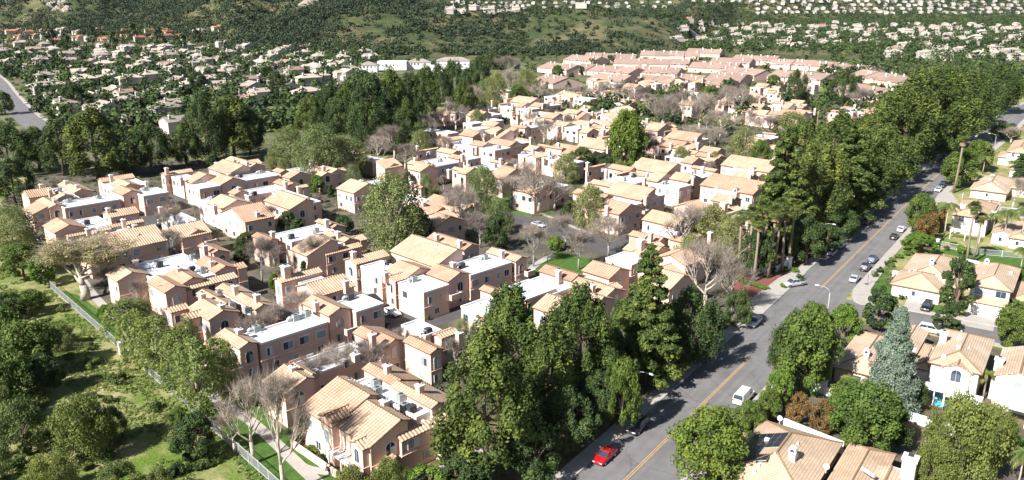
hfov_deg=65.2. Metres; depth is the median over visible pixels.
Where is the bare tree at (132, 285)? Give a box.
[127,278,149,298]
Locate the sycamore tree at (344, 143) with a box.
[323,132,370,176]
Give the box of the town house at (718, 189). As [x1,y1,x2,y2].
[699,172,765,215]
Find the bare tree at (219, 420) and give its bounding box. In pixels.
[208,409,256,452]
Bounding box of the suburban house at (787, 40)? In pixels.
[777,38,789,45]
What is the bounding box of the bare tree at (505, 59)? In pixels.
[494,55,521,70]
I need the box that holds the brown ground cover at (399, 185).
[17,87,869,466]
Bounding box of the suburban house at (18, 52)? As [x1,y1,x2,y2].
[12,49,32,57]
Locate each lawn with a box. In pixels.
[61,290,214,404]
[218,395,334,479]
[484,189,553,214]
[527,251,592,276]
[806,381,823,396]
[872,272,890,293]
[932,304,959,314]
[937,246,1023,267]
[1001,431,1023,445]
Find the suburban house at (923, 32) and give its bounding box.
[918,30,928,35]
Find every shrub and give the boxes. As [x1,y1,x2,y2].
[0,455,25,467]
[18,444,31,455]
[29,396,50,407]
[36,316,54,323]
[42,429,55,437]
[47,321,59,328]
[56,304,64,311]
[62,352,72,359]
[73,445,92,461]
[78,462,93,470]
[81,341,96,349]
[83,356,99,369]
[84,391,98,398]
[96,444,116,455]
[97,451,115,465]
[101,395,112,402]
[104,370,126,384]
[145,400,161,411]
[165,463,176,477]
[171,459,189,474]
[181,453,192,462]
[191,454,221,469]
[203,457,213,466]
[305,444,319,452]
[314,452,325,460]
[325,462,333,473]
[436,458,446,464]
[752,282,762,287]
[759,285,769,289]
[791,267,798,272]
[796,273,804,278]
[876,266,885,272]
[884,260,894,265]
[888,257,896,261]
[893,253,903,257]
[898,294,906,299]
[956,243,970,254]
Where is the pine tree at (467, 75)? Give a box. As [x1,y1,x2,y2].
[455,65,484,97]
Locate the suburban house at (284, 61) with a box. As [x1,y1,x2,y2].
[273,58,294,68]
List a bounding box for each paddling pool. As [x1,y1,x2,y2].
[931,393,942,398]
[934,401,946,406]
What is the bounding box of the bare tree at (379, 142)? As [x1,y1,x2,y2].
[362,132,393,157]
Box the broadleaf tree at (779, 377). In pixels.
[765,367,797,407]
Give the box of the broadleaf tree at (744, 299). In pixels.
[724,289,754,326]
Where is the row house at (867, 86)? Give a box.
[834,83,893,101]
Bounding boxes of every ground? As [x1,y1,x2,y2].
[0,0,1023,479]
[0,59,930,171]
[0,86,912,475]
[744,323,1023,479]
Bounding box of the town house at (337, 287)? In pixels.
[273,264,355,312]
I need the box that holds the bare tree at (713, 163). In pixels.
[702,160,716,167]
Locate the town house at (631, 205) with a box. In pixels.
[572,181,664,235]
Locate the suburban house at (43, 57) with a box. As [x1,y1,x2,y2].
[31,55,48,64]
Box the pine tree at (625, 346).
[589,326,646,385]
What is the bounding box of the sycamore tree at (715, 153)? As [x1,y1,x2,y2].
[711,150,723,171]
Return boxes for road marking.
[624,356,749,479]
[626,361,746,479]
[820,113,1017,287]
[825,110,1023,284]
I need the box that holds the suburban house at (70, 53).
[58,49,75,56]
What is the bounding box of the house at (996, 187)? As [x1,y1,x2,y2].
[969,174,1012,201]
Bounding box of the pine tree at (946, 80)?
[908,64,985,159]
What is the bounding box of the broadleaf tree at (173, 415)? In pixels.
[164,406,186,425]
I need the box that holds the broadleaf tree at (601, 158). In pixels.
[593,154,612,166]
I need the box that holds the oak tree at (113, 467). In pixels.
[92,458,142,479]
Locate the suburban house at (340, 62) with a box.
[327,60,348,66]
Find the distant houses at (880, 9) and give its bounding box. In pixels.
[453,0,1023,25]
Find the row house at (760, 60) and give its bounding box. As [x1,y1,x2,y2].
[733,54,782,64]
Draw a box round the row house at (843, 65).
[824,62,884,73]
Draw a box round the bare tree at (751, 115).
[739,107,764,129]
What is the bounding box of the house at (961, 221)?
[949,199,1001,240]
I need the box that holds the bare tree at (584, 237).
[563,226,592,268]
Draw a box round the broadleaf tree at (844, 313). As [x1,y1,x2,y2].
[828,302,863,343]
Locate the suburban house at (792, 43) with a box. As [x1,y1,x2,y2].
[790,41,807,48]
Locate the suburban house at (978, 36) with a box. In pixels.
[967,33,982,38]
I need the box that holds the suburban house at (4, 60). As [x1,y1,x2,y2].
[0,57,15,62]
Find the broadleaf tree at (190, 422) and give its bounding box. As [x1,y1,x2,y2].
[167,410,215,459]
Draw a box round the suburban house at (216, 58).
[210,55,229,61]
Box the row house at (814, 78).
[767,69,839,85]
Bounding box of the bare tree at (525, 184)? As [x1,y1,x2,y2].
[514,166,567,213]
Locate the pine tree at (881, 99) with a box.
[865,89,908,133]
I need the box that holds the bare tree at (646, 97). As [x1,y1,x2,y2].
[628,92,657,104]
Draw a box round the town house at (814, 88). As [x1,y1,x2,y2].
[784,83,818,93]
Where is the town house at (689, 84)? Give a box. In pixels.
[684,76,709,91]
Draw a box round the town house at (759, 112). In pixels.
[730,104,769,126]
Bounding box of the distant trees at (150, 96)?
[0,0,1023,131]
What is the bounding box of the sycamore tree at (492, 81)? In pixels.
[481,70,508,106]
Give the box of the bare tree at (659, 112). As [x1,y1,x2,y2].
[651,108,675,120]
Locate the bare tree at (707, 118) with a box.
[703,116,710,126]
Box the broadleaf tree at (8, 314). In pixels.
[0,303,23,333]
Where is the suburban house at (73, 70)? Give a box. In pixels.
[69,66,87,73]
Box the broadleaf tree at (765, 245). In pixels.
[738,229,775,273]
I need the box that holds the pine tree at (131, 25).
[125,21,137,41]
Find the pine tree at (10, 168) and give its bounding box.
[0,155,37,204]
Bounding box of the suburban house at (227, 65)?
[220,62,241,68]
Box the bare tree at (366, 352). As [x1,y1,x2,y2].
[352,334,392,365]
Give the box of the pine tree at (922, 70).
[892,63,963,145]
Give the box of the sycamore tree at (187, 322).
[179,314,202,355]
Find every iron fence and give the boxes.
[48,281,277,479]
[939,241,1021,257]
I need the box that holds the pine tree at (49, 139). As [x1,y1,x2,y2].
[33,114,81,175]
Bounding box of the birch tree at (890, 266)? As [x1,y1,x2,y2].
[883,262,897,284]
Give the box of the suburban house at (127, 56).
[111,54,130,59]
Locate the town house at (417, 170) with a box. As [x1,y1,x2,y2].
[408,155,476,190]
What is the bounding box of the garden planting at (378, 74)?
[0,47,1023,133]
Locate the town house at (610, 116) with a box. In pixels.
[564,105,618,120]
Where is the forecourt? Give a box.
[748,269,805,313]
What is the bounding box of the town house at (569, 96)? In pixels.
[544,90,580,108]
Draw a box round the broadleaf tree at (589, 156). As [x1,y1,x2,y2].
[568,147,596,167]
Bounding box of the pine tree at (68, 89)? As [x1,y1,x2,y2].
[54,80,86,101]
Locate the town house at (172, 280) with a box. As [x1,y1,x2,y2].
[105,242,248,318]
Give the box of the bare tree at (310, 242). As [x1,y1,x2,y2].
[295,232,329,253]
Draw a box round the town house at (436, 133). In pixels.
[415,128,458,144]
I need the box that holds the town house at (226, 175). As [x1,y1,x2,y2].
[160,156,288,206]
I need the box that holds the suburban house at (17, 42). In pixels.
[13,39,25,47]
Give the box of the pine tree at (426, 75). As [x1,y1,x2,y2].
[413,63,440,115]
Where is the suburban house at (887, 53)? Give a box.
[883,48,904,57]
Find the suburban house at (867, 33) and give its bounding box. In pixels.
[863,29,877,35]
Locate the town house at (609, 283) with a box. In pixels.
[531,260,630,334]
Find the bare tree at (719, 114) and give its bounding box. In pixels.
[707,108,743,137]
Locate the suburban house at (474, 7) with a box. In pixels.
[469,4,479,9]
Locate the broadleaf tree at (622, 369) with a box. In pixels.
[605,355,642,433]
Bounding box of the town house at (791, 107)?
[734,103,816,127]
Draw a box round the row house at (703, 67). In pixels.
[688,61,743,72]
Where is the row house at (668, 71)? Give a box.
[634,65,685,76]
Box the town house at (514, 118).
[466,110,519,124]
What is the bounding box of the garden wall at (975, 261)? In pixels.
[966,259,978,263]
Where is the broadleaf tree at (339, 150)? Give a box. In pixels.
[315,144,352,162]
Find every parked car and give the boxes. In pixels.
[384,306,401,316]
[531,221,545,227]
[592,445,617,465]
[626,414,649,435]
[746,314,762,327]
[826,248,837,255]
[837,240,845,249]
[848,274,860,282]
[859,262,871,271]
[862,217,870,224]
[867,255,878,263]
[889,233,898,239]
[896,226,905,231]
[919,321,943,335]
[920,298,933,311]
[934,186,941,191]
[939,181,946,187]
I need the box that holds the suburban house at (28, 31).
[24,29,33,33]
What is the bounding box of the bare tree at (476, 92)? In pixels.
[467,84,484,104]
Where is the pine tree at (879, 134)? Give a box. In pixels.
[863,121,920,196]
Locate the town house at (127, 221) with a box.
[42,206,168,278]
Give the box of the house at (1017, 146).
[997,139,1023,177]
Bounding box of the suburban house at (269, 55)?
[259,53,279,60]
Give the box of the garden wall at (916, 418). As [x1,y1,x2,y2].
[908,411,955,434]
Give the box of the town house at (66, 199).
[21,173,169,231]
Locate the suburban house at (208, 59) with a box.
[197,55,212,64]
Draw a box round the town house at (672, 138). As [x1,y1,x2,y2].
[646,129,708,160]
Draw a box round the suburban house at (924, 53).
[916,49,933,58]
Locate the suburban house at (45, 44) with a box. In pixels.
[37,40,50,46]
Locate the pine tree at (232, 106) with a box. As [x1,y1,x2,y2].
[203,94,262,156]
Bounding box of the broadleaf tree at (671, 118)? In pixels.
[663,106,677,121]
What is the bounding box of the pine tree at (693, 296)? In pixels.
[667,282,726,366]
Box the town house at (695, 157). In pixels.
[665,146,725,173]
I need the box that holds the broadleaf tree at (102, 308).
[95,303,116,321]
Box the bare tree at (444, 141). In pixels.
[436,134,455,147]
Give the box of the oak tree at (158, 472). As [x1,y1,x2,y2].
[143,464,174,479]
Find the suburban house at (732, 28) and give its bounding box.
[729,26,739,31]
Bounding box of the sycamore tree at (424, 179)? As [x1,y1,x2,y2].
[419,174,431,186]
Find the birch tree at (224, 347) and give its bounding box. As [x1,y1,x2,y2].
[197,335,239,397]
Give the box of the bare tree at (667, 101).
[642,94,687,122]
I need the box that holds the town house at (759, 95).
[739,93,764,100]
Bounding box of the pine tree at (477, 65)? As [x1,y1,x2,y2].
[467,55,492,85]
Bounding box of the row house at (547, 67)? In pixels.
[537,61,581,74]
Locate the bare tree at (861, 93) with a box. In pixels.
[844,87,872,107]
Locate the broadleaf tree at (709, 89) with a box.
[697,85,721,104]
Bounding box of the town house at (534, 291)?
[461,279,556,338]
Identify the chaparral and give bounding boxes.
[0,0,1023,55]
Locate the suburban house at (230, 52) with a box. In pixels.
[226,48,235,56]
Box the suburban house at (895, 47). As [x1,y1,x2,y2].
[886,44,903,49]
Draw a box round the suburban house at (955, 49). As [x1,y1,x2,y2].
[952,46,967,52]
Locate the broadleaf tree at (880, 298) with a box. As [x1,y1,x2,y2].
[862,285,898,329]
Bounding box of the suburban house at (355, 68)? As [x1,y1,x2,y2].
[343,63,358,71]
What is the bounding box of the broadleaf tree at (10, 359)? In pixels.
[0,348,34,398]
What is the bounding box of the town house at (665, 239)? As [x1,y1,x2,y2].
[628,229,713,249]
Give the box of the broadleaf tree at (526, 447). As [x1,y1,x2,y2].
[495,419,562,479]
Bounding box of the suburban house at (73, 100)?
[51,96,84,114]
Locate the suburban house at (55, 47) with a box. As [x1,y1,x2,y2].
[42,45,59,50]
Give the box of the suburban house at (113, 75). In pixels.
[95,71,117,80]
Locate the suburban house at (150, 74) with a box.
[138,69,162,81]
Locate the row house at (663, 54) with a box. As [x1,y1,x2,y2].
[640,50,699,59]
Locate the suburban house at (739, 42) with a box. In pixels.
[734,39,744,44]
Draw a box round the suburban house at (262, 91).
[246,87,269,96]
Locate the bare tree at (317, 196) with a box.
[312,193,326,204]
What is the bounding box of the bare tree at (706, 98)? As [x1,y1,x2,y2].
[690,91,728,128]
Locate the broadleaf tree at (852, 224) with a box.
[818,204,860,241]
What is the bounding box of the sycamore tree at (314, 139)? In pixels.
[286,121,348,176]
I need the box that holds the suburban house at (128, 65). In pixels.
[125,62,144,68]
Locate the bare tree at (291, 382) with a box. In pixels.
[268,376,303,404]
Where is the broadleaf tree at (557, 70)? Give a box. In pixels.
[551,65,563,75]
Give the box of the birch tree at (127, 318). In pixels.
[112,307,154,367]
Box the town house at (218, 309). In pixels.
[163,282,278,345]
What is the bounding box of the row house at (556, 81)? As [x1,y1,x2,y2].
[533,73,582,88]
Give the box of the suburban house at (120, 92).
[112,88,135,98]
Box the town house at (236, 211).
[198,178,321,240]
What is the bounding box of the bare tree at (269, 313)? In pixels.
[256,299,291,324]
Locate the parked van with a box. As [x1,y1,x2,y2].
[732,385,754,404]
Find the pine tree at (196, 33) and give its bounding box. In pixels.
[191,29,201,44]
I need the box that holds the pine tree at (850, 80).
[826,69,859,106]
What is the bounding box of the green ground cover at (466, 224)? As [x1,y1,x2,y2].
[14,86,872,433]
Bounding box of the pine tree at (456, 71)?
[437,60,461,99]
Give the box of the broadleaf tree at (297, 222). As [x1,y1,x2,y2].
[290,217,305,229]
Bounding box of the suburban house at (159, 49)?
[151,46,167,51]
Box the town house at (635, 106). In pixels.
[613,97,654,115]
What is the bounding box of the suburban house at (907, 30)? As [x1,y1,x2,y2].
[901,28,914,33]
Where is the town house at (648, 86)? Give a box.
[622,82,650,94]
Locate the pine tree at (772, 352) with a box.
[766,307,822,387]
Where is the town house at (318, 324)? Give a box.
[201,293,384,382]
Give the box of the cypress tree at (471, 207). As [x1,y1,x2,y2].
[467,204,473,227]
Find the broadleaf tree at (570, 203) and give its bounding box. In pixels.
[562,199,578,216]
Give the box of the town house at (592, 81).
[588,76,624,89]
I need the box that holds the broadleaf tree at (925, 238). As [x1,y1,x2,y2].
[900,232,939,252]
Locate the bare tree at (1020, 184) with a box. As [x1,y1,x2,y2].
[1009,176,1023,207]
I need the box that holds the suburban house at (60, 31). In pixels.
[55,26,67,32]
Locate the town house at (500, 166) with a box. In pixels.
[452,158,535,197]
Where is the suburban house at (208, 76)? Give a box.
[196,73,217,79]
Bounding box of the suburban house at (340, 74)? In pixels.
[333,67,356,79]
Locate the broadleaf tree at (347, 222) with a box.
[335,215,354,231]
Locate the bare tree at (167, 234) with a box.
[160,227,182,255]
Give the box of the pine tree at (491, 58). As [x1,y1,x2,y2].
[484,52,502,68]
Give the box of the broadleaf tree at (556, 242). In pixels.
[546,235,563,250]
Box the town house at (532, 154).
[518,142,583,180]
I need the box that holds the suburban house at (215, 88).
[204,84,223,92]
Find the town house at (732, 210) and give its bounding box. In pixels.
[713,202,777,236]
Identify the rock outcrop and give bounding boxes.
[46,0,56,6]
[57,0,65,5]
[61,5,71,11]
[298,0,312,6]
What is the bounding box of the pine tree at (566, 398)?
[537,385,603,453]
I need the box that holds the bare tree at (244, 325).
[234,312,269,332]
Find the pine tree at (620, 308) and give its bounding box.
[600,295,642,366]
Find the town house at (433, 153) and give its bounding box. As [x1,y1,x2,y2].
[406,145,480,179]
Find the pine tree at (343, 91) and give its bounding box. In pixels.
[331,81,353,126]
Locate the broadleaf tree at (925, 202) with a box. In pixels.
[904,192,938,230]
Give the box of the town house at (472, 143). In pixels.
[438,128,532,163]
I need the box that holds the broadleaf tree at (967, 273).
[939,253,977,310]
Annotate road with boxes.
[572,104,1023,479]
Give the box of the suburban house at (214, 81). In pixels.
[209,77,232,91]
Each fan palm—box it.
[733,210,747,269]
[744,205,761,275]
[749,214,768,280]
[756,198,772,274]
[763,211,773,266]
[766,203,784,278]
[773,197,790,265]
[778,205,794,271]
[786,198,803,255]
[815,101,823,122]
[825,104,832,121]
[952,131,970,192]
[966,200,982,258]
[972,212,989,259]
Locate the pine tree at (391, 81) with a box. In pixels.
[367,64,419,141]
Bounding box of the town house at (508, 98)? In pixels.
[503,93,516,102]
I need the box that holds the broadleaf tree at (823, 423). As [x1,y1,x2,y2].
[808,398,834,434]
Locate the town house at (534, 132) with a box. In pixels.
[508,118,558,140]
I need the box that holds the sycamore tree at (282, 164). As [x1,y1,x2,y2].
[277,158,290,169]
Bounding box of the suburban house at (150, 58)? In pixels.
[135,55,154,61]
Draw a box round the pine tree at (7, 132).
[0,119,42,175]
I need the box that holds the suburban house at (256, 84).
[236,79,262,94]
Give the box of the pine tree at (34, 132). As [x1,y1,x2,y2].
[8,126,59,170]
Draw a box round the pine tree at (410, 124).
[385,105,428,151]
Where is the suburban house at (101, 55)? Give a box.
[92,50,110,59]
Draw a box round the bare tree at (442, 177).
[438,174,447,185]
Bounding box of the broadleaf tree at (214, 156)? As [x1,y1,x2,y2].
[206,152,220,165]
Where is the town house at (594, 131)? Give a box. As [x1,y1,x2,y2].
[578,120,611,142]
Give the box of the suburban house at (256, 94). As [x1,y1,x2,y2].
[233,91,263,104]
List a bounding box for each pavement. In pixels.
[0,75,47,121]
[552,102,1023,479]
[683,337,815,479]
[852,272,882,305]
[854,227,915,291]
[899,306,997,325]
[929,332,1004,347]
[935,136,1009,204]
[937,192,957,202]
[1017,120,1023,128]
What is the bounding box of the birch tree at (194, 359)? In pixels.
[163,335,227,412]
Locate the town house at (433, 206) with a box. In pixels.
[387,188,444,213]
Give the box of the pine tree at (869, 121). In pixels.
[837,113,885,174]
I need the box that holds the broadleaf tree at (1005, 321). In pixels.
[994,299,1023,346]
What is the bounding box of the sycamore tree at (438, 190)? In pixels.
[433,184,440,194]
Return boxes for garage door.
[176,189,181,196]
[191,198,197,204]
[201,214,208,223]
[279,251,287,262]
[366,285,377,298]
[404,303,418,318]
[544,170,553,176]
[547,134,553,139]
[567,137,574,141]
[664,198,672,205]
[903,288,927,301]
[972,304,999,317]
[975,192,992,199]
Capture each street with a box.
[0,78,55,132]
[689,28,861,38]
[837,299,1023,345]
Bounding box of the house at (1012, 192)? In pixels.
[1008,178,1023,197]
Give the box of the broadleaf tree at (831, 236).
[809,223,843,253]
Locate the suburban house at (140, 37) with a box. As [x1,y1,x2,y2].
[132,35,145,41]
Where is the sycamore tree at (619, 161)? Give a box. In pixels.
[615,159,622,164]
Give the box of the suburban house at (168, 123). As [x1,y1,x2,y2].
[158,114,192,133]
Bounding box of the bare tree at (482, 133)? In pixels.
[477,127,493,140]
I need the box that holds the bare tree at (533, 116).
[521,112,537,119]
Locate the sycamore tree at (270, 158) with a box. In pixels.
[264,148,277,168]
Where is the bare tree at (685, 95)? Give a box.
[667,89,698,122]
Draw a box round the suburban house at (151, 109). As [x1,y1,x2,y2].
[120,108,159,124]
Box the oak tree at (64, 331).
[46,323,75,351]
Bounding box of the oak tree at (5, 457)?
[0,445,14,479]
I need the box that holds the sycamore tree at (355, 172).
[344,164,361,180]
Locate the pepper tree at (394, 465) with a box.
[368,455,409,479]
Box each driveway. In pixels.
[139,213,174,250]
[159,307,299,355]
[169,194,284,232]
[337,302,469,346]
[354,293,414,333]
[472,202,541,225]
[525,220,607,248]
[590,229,641,255]
[625,266,721,298]
[904,299,931,314]
[961,309,995,330]
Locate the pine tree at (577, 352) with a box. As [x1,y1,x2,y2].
[569,314,604,366]
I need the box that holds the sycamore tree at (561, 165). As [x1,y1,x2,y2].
[550,152,580,183]
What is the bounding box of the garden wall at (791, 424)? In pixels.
[783,418,844,453]
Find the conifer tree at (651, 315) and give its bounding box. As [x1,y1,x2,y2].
[617,243,690,389]
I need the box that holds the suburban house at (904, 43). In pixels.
[897,41,910,46]
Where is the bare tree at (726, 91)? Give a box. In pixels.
[715,84,736,113]
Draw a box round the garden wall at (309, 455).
[290,439,336,477]
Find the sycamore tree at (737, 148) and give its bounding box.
[725,126,757,156]
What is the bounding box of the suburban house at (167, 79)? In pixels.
[165,75,185,83]
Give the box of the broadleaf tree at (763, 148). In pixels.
[751,139,773,159]
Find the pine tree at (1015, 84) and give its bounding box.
[979,64,1023,110]
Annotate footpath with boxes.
[83,278,322,479]
[296,462,352,475]
[405,449,482,479]
[527,254,556,268]
[540,212,592,233]
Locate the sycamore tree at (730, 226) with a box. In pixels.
[712,216,749,260]
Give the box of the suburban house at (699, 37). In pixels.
[696,34,707,40]
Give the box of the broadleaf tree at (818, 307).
[801,300,830,331]
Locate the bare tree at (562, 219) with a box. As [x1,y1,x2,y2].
[545,211,576,247]
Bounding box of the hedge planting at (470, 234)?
[18,86,873,441]
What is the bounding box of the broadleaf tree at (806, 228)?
[785,214,827,264]
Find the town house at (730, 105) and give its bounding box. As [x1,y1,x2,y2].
[722,97,765,112]
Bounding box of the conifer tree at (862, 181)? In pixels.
[810,123,887,220]
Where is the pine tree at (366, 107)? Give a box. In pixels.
[345,97,390,153]
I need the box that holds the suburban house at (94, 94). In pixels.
[75,90,103,96]
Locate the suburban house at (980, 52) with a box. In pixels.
[966,49,986,57]
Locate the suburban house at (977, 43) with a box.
[965,39,979,45]
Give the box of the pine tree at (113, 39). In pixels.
[109,30,118,49]
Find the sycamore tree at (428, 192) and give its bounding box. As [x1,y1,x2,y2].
[425,183,435,198]
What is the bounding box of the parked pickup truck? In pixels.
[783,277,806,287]
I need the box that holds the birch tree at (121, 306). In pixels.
[97,295,150,345]
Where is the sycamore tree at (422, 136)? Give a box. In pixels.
[409,129,432,157]
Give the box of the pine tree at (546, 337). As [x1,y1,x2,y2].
[515,320,582,426]
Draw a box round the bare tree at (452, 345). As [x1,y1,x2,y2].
[439,336,466,376]
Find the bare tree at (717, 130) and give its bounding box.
[704,126,726,145]
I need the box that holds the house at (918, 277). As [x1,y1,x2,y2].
[889,253,961,304]
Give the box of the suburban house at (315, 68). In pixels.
[310,62,326,73]
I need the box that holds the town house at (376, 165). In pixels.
[352,151,402,181]
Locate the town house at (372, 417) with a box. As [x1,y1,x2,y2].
[299,362,459,479]
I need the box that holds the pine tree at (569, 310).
[537,280,623,410]
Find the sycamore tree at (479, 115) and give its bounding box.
[469,107,484,121]
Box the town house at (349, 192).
[335,178,425,212]
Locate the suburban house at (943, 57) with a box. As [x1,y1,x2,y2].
[933,50,954,60]
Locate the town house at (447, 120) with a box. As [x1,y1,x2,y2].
[440,105,497,125]
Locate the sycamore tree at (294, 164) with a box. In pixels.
[292,157,299,167]
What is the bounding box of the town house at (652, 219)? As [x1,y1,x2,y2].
[641,199,707,234]
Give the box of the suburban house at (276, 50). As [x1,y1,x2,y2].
[268,47,285,54]
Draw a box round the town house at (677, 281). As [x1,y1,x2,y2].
[605,239,697,308]
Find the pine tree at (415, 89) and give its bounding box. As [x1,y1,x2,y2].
[394,70,431,124]
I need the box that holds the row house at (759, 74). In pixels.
[717,66,771,80]
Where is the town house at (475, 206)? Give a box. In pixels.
[414,201,478,232]
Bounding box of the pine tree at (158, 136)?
[124,120,173,172]
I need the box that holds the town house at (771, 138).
[744,132,802,151]
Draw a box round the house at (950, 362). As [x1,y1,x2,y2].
[913,328,995,406]
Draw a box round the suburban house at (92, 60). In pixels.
[83,57,99,66]
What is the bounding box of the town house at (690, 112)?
[677,99,724,116]
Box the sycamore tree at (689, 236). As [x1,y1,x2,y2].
[673,232,704,266]
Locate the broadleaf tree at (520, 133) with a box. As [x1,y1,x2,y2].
[518,131,524,137]
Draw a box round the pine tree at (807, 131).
[782,118,822,177]
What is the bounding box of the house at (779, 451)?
[719,416,843,479]
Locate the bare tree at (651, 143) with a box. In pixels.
[642,139,663,158]
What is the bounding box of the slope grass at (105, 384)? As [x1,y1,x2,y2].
[0,270,266,479]
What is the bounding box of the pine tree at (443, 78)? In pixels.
[426,61,453,105]
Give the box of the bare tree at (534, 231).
[518,219,549,266]
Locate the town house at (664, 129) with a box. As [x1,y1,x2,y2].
[639,118,677,136]
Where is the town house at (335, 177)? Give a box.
[281,160,359,192]
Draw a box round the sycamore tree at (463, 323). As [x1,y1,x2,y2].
[454,317,470,345]
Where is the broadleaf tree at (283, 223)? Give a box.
[277,210,295,230]
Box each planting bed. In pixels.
[293,425,345,469]
[424,316,735,479]
[738,153,937,278]
[901,392,1023,468]
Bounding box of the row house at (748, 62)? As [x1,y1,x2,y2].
[709,56,755,67]
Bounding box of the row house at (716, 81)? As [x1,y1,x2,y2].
[679,74,739,88]
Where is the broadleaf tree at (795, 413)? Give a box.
[785,391,811,422]
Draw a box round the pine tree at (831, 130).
[805,109,876,187]
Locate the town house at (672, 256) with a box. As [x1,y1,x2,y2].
[628,238,706,283]
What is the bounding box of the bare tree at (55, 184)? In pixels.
[53,179,67,187]
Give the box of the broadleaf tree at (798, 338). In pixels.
[773,305,844,392]
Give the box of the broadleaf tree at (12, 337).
[0,317,61,373]
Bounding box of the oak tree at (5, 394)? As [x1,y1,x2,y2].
[0,384,12,424]
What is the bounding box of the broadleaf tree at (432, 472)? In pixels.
[405,462,455,479]
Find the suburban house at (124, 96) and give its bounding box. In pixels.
[116,92,138,103]
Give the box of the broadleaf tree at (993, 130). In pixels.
[988,123,1021,138]
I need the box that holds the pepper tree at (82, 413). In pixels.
[46,391,115,462]
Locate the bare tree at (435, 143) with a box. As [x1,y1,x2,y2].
[428,138,440,146]
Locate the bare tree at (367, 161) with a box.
[362,155,373,175]
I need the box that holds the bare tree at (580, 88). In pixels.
[566,85,590,96]
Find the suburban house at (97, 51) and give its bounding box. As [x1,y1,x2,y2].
[91,49,108,53]
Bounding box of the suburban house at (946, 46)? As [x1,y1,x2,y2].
[932,44,948,50]
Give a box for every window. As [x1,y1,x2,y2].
[38,213,45,219]
[54,210,61,217]
[101,205,108,211]
[121,251,128,257]
[130,197,135,204]
[133,248,140,255]
[146,198,153,204]
[156,243,165,250]
[159,196,166,201]
[167,313,170,324]
[173,293,181,304]
[174,313,183,323]
[191,288,198,296]
[202,322,206,331]
[208,284,215,290]
[213,189,219,194]
[219,254,225,260]
[220,320,229,329]
[245,350,254,363]
[247,367,255,376]
[248,224,254,230]
[266,346,273,356]
[272,359,279,368]
[276,284,280,295]
[282,339,293,350]
[286,285,292,293]
[292,352,299,359]
[294,390,304,405]
[299,334,309,345]
[300,210,304,217]
[307,418,313,430]
[316,329,326,339]
[316,439,321,451]
[317,344,323,352]
[324,428,329,444]
[324,447,330,459]
[328,255,336,262]
[332,294,339,300]
[333,266,337,272]
[336,333,342,341]
[337,173,341,179]
[337,317,344,329]
[342,251,348,258]
[344,358,349,368]
[348,266,352,276]
[354,370,360,379]
[354,448,359,464]
[361,314,366,323]
[373,276,378,284]
[373,309,381,319]
[385,441,395,455]
[388,283,392,293]
[391,345,399,358]
[402,290,407,298]
[403,328,409,336]
[407,435,419,450]
[416,368,421,378]
[421,356,427,367]
[423,448,431,459]
[428,295,432,303]
[430,335,434,342]
[434,306,439,314]
[434,356,439,368]
[434,372,440,382]
[440,292,444,299]
[447,351,452,360]
[448,226,453,233]
[457,281,462,291]
[463,313,468,321]
[471,278,478,287]
[484,275,489,283]
[496,271,499,279]
[504,269,508,276]
[519,263,523,273]
[613,294,618,305]
[644,224,649,230]
[672,191,677,196]
[911,290,918,296]
[949,369,961,383]
[958,216,964,221]
[973,287,983,294]
[994,290,1007,299]
[998,236,1004,241]
[1010,381,1023,395]
[1015,241,1021,245]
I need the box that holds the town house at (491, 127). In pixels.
[470,120,504,134]
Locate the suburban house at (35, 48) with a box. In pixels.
[25,45,41,53]
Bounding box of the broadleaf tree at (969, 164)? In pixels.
[939,151,979,187]
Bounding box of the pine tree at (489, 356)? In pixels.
[426,315,544,479]
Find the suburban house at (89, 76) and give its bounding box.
[70,74,98,83]
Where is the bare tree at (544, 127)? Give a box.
[531,119,555,143]
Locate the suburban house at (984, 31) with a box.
[976,29,986,33]
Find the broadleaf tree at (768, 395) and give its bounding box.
[757,387,782,418]
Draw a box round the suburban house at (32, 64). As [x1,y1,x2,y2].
[22,61,45,69]
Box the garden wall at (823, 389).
[814,384,831,395]
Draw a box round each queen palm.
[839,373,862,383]
[936,202,960,237]
[976,156,993,173]
[979,368,995,399]
[989,213,1003,233]
[992,209,1020,228]
[1005,160,1019,166]
[1005,446,1023,479]
[1010,246,1023,266]
[1013,208,1023,231]
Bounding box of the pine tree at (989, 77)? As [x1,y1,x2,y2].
[965,66,1011,125]
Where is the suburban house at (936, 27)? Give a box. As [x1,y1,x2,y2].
[928,25,940,29]
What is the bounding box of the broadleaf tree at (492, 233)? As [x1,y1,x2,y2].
[482,212,507,247]
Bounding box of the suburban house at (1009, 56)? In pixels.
[1006,52,1023,60]
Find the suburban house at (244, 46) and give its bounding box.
[235,42,251,50]
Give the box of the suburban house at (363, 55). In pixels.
[361,51,378,61]
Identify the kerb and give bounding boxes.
[569,104,1022,479]
[680,381,769,479]
[852,227,909,290]
[908,310,996,326]
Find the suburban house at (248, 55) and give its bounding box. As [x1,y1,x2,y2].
[234,53,254,59]
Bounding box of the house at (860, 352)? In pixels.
[833,324,928,381]
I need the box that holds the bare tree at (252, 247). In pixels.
[244,232,274,282]
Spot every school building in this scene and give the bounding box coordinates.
[358,61,378,71]
[377,60,407,69]
[407,59,431,68]
[421,65,442,72]
[436,57,469,68]
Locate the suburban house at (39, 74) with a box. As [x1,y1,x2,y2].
[33,71,56,80]
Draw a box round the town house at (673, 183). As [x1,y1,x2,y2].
[604,157,719,205]
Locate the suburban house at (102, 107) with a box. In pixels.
[81,98,121,116]
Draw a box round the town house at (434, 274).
[343,232,535,320]
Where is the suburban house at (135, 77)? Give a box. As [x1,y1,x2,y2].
[114,73,141,85]

